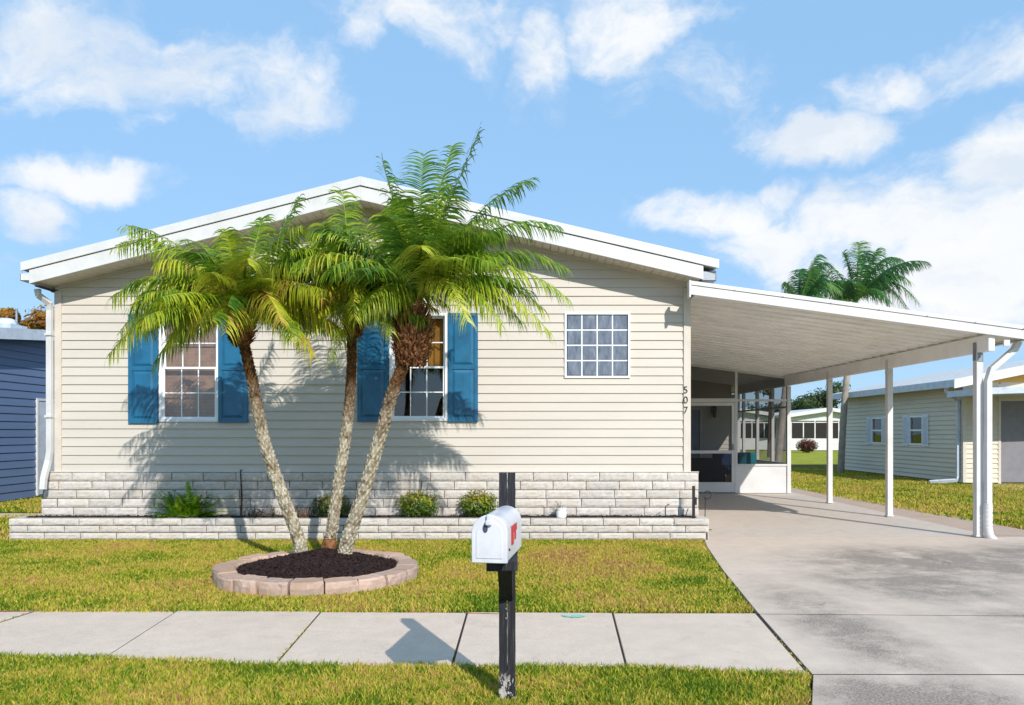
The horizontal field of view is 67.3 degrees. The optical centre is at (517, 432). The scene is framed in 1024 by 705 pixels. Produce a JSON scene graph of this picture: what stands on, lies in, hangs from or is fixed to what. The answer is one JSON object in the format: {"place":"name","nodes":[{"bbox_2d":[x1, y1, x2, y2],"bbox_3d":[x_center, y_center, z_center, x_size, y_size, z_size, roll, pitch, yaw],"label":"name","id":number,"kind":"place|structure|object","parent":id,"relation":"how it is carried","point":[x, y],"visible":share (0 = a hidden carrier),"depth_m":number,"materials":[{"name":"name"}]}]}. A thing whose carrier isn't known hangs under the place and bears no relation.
{"place":"outdoors","nodes":[
{"label":"outdoors","id":0,"kind":"place"},
{"bbox_2d":[0,513,41,516],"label":"stepping path","id":1,"kind":"structure","parent":0,"point":[11,514],"depth_m":13.05,"materials":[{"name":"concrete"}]},
{"bbox_2d":[0,496,42,539],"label":"lawn side","id":2,"kind":"structure","parent":0,"point":[16,512],"depth_m":13.58,"materials":[{"name":"green plant"}]},
{"bbox_2d":[0,538,753,613],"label":"lawn front","id":3,"kind":"structure","parent":0,"point":[440,598],"depth_m":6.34,"materials":[{"name":"green plant"}]},
{"bbox_2d":[212,562,237,579],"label":"edging stone","id":4,"kind":"object","parent":3,"relation":"on","point":[226,564],"visible":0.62,"depth_m":7.37,"materials":[{"name":"concrete"}]},
{"bbox_2d":[213,566,237,586],"bbox_3d":[-2.705,1.341,7.115,0.216,0.162,0.288,0,0,-26],"label":"edging stone","id":5,"kind":"object","parent":3,"relation":"on","point":[217,571],"visible":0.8,"depth_m":7.04,"materials":[{"name":"stone"}]},
{"bbox_2d":[217,573,242,591],"bbox_3d":[-2.560,1.350,6.893,0.288,0.144,0.211,0,0,43],"label":"edging stone","id":6,"kind":"object","parent":3,"relation":"on","point":[225,581],"visible":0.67,"depth_m":6.81,"materials":[{"name":"concrete"}]},
{"bbox_2d":[227,560,249,565],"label":"edging stone","id":7,"kind":"object","parent":3,"relation":"on","point":[240,562],"visible":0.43,"depth_m":7.68,"materials":[{"name":"concrete"}]},
{"bbox_2d":[233,574,266,594],"bbox_3d":[-2.341,1.343,6.734,0.263,0.159,0.209,0,0,26],"label":"edging stone","id":8,"kind":"object","parent":3,"relation":"on","point":[247,583],"visible":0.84,"depth_m":6.65,"materials":[{"name":"stone"}]},
{"bbox_2d":[238,553,268,561],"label":"edging stone","id":9,"kind":"object","parent":3,"relation":"on","point":[253,557],"visible":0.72,"depth_m":7.85,"materials":[{"name":"stone"}]},
{"bbox_2d":[258,577,292,596],"bbox_3d":[-2.094,1.347,6.658,0.265,0.149,0.223,1,0,0],"label":"edging stone","id":10,"kind":"object","parent":3,"relation":"on","point":[275,587],"visible":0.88,"depth_m":6.57,"materials":[{"name":"concrete"}]},
{"bbox_2d":[264,551,289,557],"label":"edging stone","id":11,"kind":"object","parent":3,"relation":"on","point":[274,554],"visible":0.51,"depth_m":8.09,"materials":[{"name":"stone"}]},
{"bbox_2d":[289,577,323,596],"bbox_3d":[-1.806,1.348,6.670,0.281,0.147,0.239,0,1,0],"label":"edging stone","id":12,"kind":"object","parent":3,"relation":"on","point":[307,586],"visible":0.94,"depth_m":6.57,"materials":[{"name":"stone"}]},
{"bbox_2d":[236,547,397,581],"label":"mulch","id":13,"kind":"object","parent":3,"relation":"on","point":[325,563],"visible":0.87,"depth_m":7.31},
{"bbox_2d":[104,193,361,552],"bbox_3d":[-3.035,-0.614,8.109,2.619,3.965,2.417,0,0,0],"label":"palm tree","id":14,"kind":"object","parent":13,"relation":"on","point":[191,295],"visible":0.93,"depth_m":7.73,"materials":[{"name":"green plant"}]},
{"bbox_2d":[253,186,450,548],"bbox_3d":[-1.748,-0.670,8.184,2.067,4.002,1.943,0,0,0],"label":"palm tree","id":15,"kind":"object","parent":13,"relation":"on","point":[345,306],"visible":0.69,"depth_m":8.00,"materials":[{"name":"green plant"}]},
{"bbox_2d":[288,123,572,553],"bbox_3d":[-0.810,-0.903,7.969,2.800,4.535,2.356,0,0,0],"label":"palm tree","id":16,"kind":"object","parent":13,"relation":"on","point":[435,260],"visible":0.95,"depth_m":7.65,"materials":[{"name":"green plant"}]},
{"bbox_2d":[324,576,358,595],"bbox_3d":[-1.553,1.351,6.722,0.291,0.145,0.203,0,0,-27],"label":"edging stone","id":17,"kind":"object","parent":3,"relation":"on","point":[340,585],"visible":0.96,"depth_m":6.65,"materials":[{"name":"stone"}]},
{"bbox_2d":[9,514,708,539],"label":"planter wall","id":18,"kind":"structure","parent":3,"relation":"on","point":[459,527],"depth_m":10.01,"materials":[{"name":"stone"}]},
{"bbox_2d":[145,481,232,517],"bbox_3d":[-4.354,0.894,10.196,1.197,0.518,0.404,0,0,0],"label":"fern","id":19,"kind":"object","parent":18,"relation":"on","point":[192,506],"visible":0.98,"depth_m":10.17,"materials":[{"name":"green plant"}]},
{"bbox_2d":[238,469,244,517],"bbox_3d":[-3.668,0.825,10.200,0.141,0.730,0.147,0,0,0],"label":"dead plant","id":20,"kind":"object","parent":18,"relation":"on","point":[241,500],"visible":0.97,"depth_m":10.19,"materials":[{"name":"brown plant"}]},
{"bbox_2d":[243,506,279,517],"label":"dry weeds","id":21,"kind":"object","parent":18,"relation":"on","point":[260,514],"visible":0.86,"depth_m":10.20,"materials":[{"name":"brown plant"}]},
{"bbox_2d":[294,504,315,517],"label":"dry weeds","id":22,"kind":"object","parent":18,"relation":"on","point":[302,514],"visible":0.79,"depth_m":10.20,"materials":[{"name":"brown plant"}]},
{"bbox_2d":[309,493,350,517],"bbox_3d":[-2.480,0.988,10.218,0.579,0.367,0.373,0,0,0],"label":"shrub","id":23,"kind":"object","parent":18,"relation":"on","point":[343,510],"visible":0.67,"depth_m":10.17,"materials":[{"name":"green plant"}]},
{"bbox_2d":[394,489,441,517],"bbox_3d":[-1.324,0.959,10.217,0.624,0.420,0.361,0,0,0],"label":"shrub","id":24,"kind":"object","parent":18,"relation":"on","point":[413,509],"visible":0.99,"depth_m":10.15,"materials":[{"name":"green plant"}]},
{"bbox_2d":[458,489,498,517],"bbox_3d":[-0.518,0.958,10.222,0.561,0.413,0.357,0,0,0],"label":"shrub","id":25,"kind":"object","parent":18,"relation":"on","point":[479,499],"visible":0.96,"depth_m":10.15,"materials":[{"name":"green plant"}]},
{"bbox_2d":[553,501,566,517],"bbox_3d":[0.550,1.026,10.170,0.196,0.238,0.140,0,0,0],"label":"flower pot","id":26,"kind":"object","parent":18,"relation":"on","point":[560,511],"visible":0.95,"depth_m":10.12,"materials":[{"name":"white ceramic"}]},
{"bbox_2d":[692,486,696,517],"bbox_3d":[2.317,0.925,10.072,0.058,0.450,0.035,0,0,0],"label":"garden stake","id":27,"kind":"object","parent":18,"relation":"on","point":[694,500],"visible":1,"depth_m":10.06,"materials":[{"name":"black metal"}]},
{"bbox_2d":[354,573,385,592],"bbox_3d":[-1.335,1.353,6.886,0.286,0.138,0.184,0,0,-44],"label":"edging stone","id":28,"kind":"object","parent":3,"relation":"on","point":[370,582],"visible":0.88,"depth_m":6.83,"materials":[{"name":"concrete"}]},
{"bbox_2d":[361,550,382,555],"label":"edging stone","id":29,"kind":"object","parent":3,"relation":"on","point":[369,552],"visible":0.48,"depth_m":8.24,"materials":[{"name":"stone"}]},
{"bbox_2d":[377,551,403,557],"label":"edging stone","id":30,"kind":"object","parent":3,"relation":"on","point":[388,554],"visible":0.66,"depth_m":8.07,"materials":[{"name":"stone"}]},
{"bbox_2d":[376,569,406,588],"bbox_3d":[-1.169,1.353,7.099,0.211,0.141,0.291,0,0,25],"label":"edging stone","id":31,"kind":"object","parent":3,"relation":"on","point":[395,576],"visible":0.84,"depth_m":7.04,"materials":[{"name":"stone"}]},
{"bbox_2d":[391,555,411,560],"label":"edging stone","id":32,"kind":"object","parent":3,"relation":"on","point":[401,557],"visible":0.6,"depth_m":7.88,"materials":[{"name":"concrete"}]},
{"bbox_2d":[392,565,416,580],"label":"edging stone","id":33,"kind":"object","parent":3,"relation":"on","point":[411,571],"visible":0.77,"depth_m":7.29,"materials":[{"name":"stone"}]},
{"bbox_2d":[396,559,418,572],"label":"edging stone","id":34,"kind":"object","parent":3,"relation":"on","point":[408,562],"visible":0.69,"depth_m":7.58,"materials":[{"name":"concrete"}]},
{"bbox_2d":[0,611,806,674],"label":"sidewalk","id":35,"kind":"structure","parent":0,"point":[750,641],"depth_m":5.25,"materials":[{"name":"concrete"}]},
{"bbox_2d":[1,613,808,672],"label":"weeds","id":36,"kind":"object","parent":35,"relation":"on","point":[286,649],"visible":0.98,"depth_m":4.97,"materials":[{"name":"green plant"}]},
{"bbox_2d":[0,612,1023,679],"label":"joint filler","id":37,"kind":"object","parent":35,"relation":"in","point":[759,617],"visible":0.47,"depth_m":5.11,"materials":[{"name":"soil"}]},
{"bbox_2d":[561,615,585,617],"bbox_3d":[0.425,1.392,5.826,0.187,0.002,0.101,0,0,0],"label":"paint mark","id":38,"kind":"object","parent":35,"relation":"on","point":[573,616],"visible":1,"depth_m":5.82,"materials":[{"name":"teal paint"}]},
{"bbox_2d":[0,650,813,704],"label":"lawn verge","id":39,"kind":"structure","parent":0,"point":[396,688],"depth_m":4.24,"materials":[{"name":"green plant"}]},
{"bbox_2d":[486,473,517,701],"bbox_3d":[-0.072,0.855,3.832,0.145,1.290,0.545,0,0,0],"label":"mailbox post","id":40,"kind":"object","parent":39,"relation":"on","point":[507,595],"visible":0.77,"depth_m":4.02,"materials":[{"name":"wood"}]},
{"bbox_2d":[472,506,520,563],"bbox_3d":[-0.094,0.483,3.730,0.167,0.222,0.536,0,0,8],"label":"mailbox","id":41,"kind":"object","parent":40,"relation":"on","point":[496,535],"visible":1,"depth_m":3.49,"materials":[{"name":"white plastic"}]},
{"bbox_2d":[472,514,507,563],"bbox_3d":[-0.129,0.483,3.492,0.166,0.223,0.056,0,0,8],"label":"door","id":42,"kind":"structure","parent":41,"relation":"in","point":[489,532],"depth_m":3.48,"materials":[{"name":"white plastic"}]},
{"bbox_2d":[0,0,1023,408],"label":"sky","id":43,"kind":"structure","parent":0,"point":[762,139],"materials":[{"name":"blue"}]},
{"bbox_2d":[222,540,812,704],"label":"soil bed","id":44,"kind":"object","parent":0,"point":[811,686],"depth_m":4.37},
{"bbox_2d":[791,450,837,463],"bbox_3d":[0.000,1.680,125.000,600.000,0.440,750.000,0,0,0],"label":"ground","id":45,"kind":"structure","parent":0,"point":[810,457],"depth_m":44.65,"materials":[{"name":"green plant"}]},
{"bbox_2d":[0,305,53,329],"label":"broadleaf tree","id":46,"kind":"object","parent":45,"relation":"on","point":[38,321],"visible":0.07,"depth_m":26.49,"materials":[{"name":"brown plant"}]},
{"bbox_2d":[0,308,53,501],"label":"blue house","id":47,"kind":"structure","parent":45,"relation":"on","point":[22,402],"depth_m":15.95,"materials":[{"name":"plastic"}]},
{"bbox_2d":[35,398,53,495],"bbox_3d":[-10.287,0.310,16.891,0.065,2.080,0.950,0,0,0],"label":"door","id":48,"kind":"structure","parent":47,"relation":"in","point":[40,429],"depth_m":16.54,"materials":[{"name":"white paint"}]},
{"bbox_2d":[20,176,730,517],"bbox_3d":[-0.255,-0.958,20.125,12.410,4.717,20.350,0,0,0],"label":"manufactured home","id":49,"kind":"object","parent":45,"relation":"on","point":[589,413],"visible":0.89,"depth_m":10.39,"materials":[{"name":"beige plastic"}]},
{"bbox_2d":[159,323,217,421],"bbox_3d":[-4.440,-0.872,10.447,0.805,1.458,0.155,0,0,0],"label":"window","id":50,"kind":"structure","parent":49,"relation":"in","point":[182,373],"depth_m":10.52,"materials":[{"name":"glass"}]},
{"bbox_2d":[389,313,447,420],"bbox_3d":[-1.341,-0.882,10.470,0.785,1.458,0.199,0,0,0],"label":"window","id":51,"kind":"structure","parent":49,"relation":"in","point":[438,360],"depth_m":10.41,"materials":[{"name":"white plastic"}]},
{"bbox_2d":[564,312,629,377],"bbox_3d":[1.076,-1.178,10.430,0.887,0.887,0.120,0,0,0],"label":"glass block window","id":52,"kind":"structure","parent":49,"relation":"in","point":[596,344],"depth_m":10.39,"materials":[{"name":"blue glass"}]},
{"bbox_2d":[687,280,1023,538],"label":"carport","id":53,"kind":"object","parent":49,"relation":"attached to","point":[792,339],"visible":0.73,"depth_m":11.15,"materials":[{"name":"metal"}]},
{"bbox_2d":[796,439,818,452],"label":"red bush","id":54,"kind":"object","parent":45,"relation":"on","point":[809,445],"visible":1,"depth_m":54.73,"materials":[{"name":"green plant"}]},
{"bbox_2d":[791,408,840,449],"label":"distant house","id":55,"kind":"structure","parent":45,"relation":"on","point":[808,424],"depth_m":59.96,"materials":[{"name":"white paint"}]},
{"bbox_2d":[792,421,814,437],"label":"window","id":56,"kind":"structure","parent":55,"relation":"in","point":[800,429],"depth_m":59.96,"materials":[{"name":"white paint"}]},
{"bbox_2d":[816,421,837,437],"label":"window","id":57,"kind":"structure","parent":55,"relation":"in","point":[821,426],"depth_m":59.96,"materials":[{"name":"grey glass"}]},
{"bbox_2d":[791,379,850,417],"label":"broadleaf tree","id":58,"kind":"object","parent":45,"relation":"on","point":[814,401],"visible":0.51,"depth_m":78.84,"materials":[{"name":"green plant"}]},
{"bbox_2d":[697,492,983,535],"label":"carport floor","id":59,"kind":"structure","parent":0,"point":[760,514],"depth_m":12.34,"materials":[{"name":"concrete"}]},
{"bbox_2d":[704,491,711,529],"bbox_3d":[2.663,1.107,10.900,0.142,0.561,0.157,0,0,-42],"label":"scroll hook","id":60,"kind":"object","parent":59,"relation":"on","point":[705,503],"visible":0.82,"depth_m":10.89,"materials":[{"name":"black metal"}]},
{"bbox_2d":[691,364,790,492],"bbox_3d":[4.286,-0.197,19.485,3.921,3.168,3.890,0,0,0],"label":"screen enclosure","id":61,"kind":"object","parent":59,"relation":"on","point":[741,442],"visible":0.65,"depth_m":17.59,"materials":[{"name":"white paint"}]},
{"bbox_2d":[691,403,734,491],"bbox_3d":[4.426,0.345,17.575,1.075,2.050,0.070,0,0,0],"label":"screen door","id":62,"kind":"structure","parent":61,"relation":"in","point":[712,424],"depth_m":17.59,"materials":[{"name":"white paint"}]},
{"bbox_2d":[704,536,1023,704],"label":"driveway","id":63,"kind":"structure","parent":0,"point":[897,593],"depth_m":6.08,"materials":[{"name":"concrete"}]},
{"bbox_2d":[791,487,1023,535],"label":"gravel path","id":64,"kind":"structure","parent":0,"point":[965,524],"depth_m":12.83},
{"bbox_2d":[791,464,1023,529],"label":"lawn","id":65,"kind":"structure","parent":0,"point":[813,465],"depth_m":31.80,"materials":[{"name":"green plant"}]},
{"bbox_2d":[781,254,841,298],"bbox_3d":[9.726,-2.063,24.654,3.327,7.334,1.825,0,0,-40],"label":"tall palm tree","id":66,"kind":"object","parent":65,"relation":"on","point":[814,284],"visible":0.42,"depth_m":24.20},
{"bbox_2d":[821,241,931,472],"bbox_3d":[12.011,-2.537,26.613,4.024,8.279,2.490,0,0,0],"label":"tall palm tree","id":67,"kind":"object","parent":65,"relation":"on","point":[856,289],"visible":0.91,"depth_m":26.43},
{"bbox_2d":[833,360,1023,483],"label":"neighbour house","id":68,"kind":"structure","parent":65,"relation":"on","point":[933,427],"depth_m":22.04,"materials":[{"name":"beige plastic"}]},
{"bbox_2d":[871,417,881,443],"bbox_3d":[12.015,-0.060,25.640,0.090,0.880,0.805,0,0,0],"label":"window","id":69,"kind":"structure","parent":68,"relation":"in","point":[876,422],"depth_m":25.75,"materials":[{"name":"white plastic"}]},
{"bbox_2d":[908,416,921,444],"bbox_3d":[12.015,-0.060,23.134,0.090,0.880,0.809,0,0,0],"label":"window","id":70,"kind":"structure","parent":68,"relation":"in","point":[914,422],"depth_m":23.23,"materials":[{"name":"white plastic"}]},
{"bbox_2d":[1001,401,1023,481],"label":"garage door","id":71,"kind":"structure","parent":68,"relation":"in","point":[1012,412],"depth_m":20.72,"materials":[{"name":"grey paint"}]}
]}

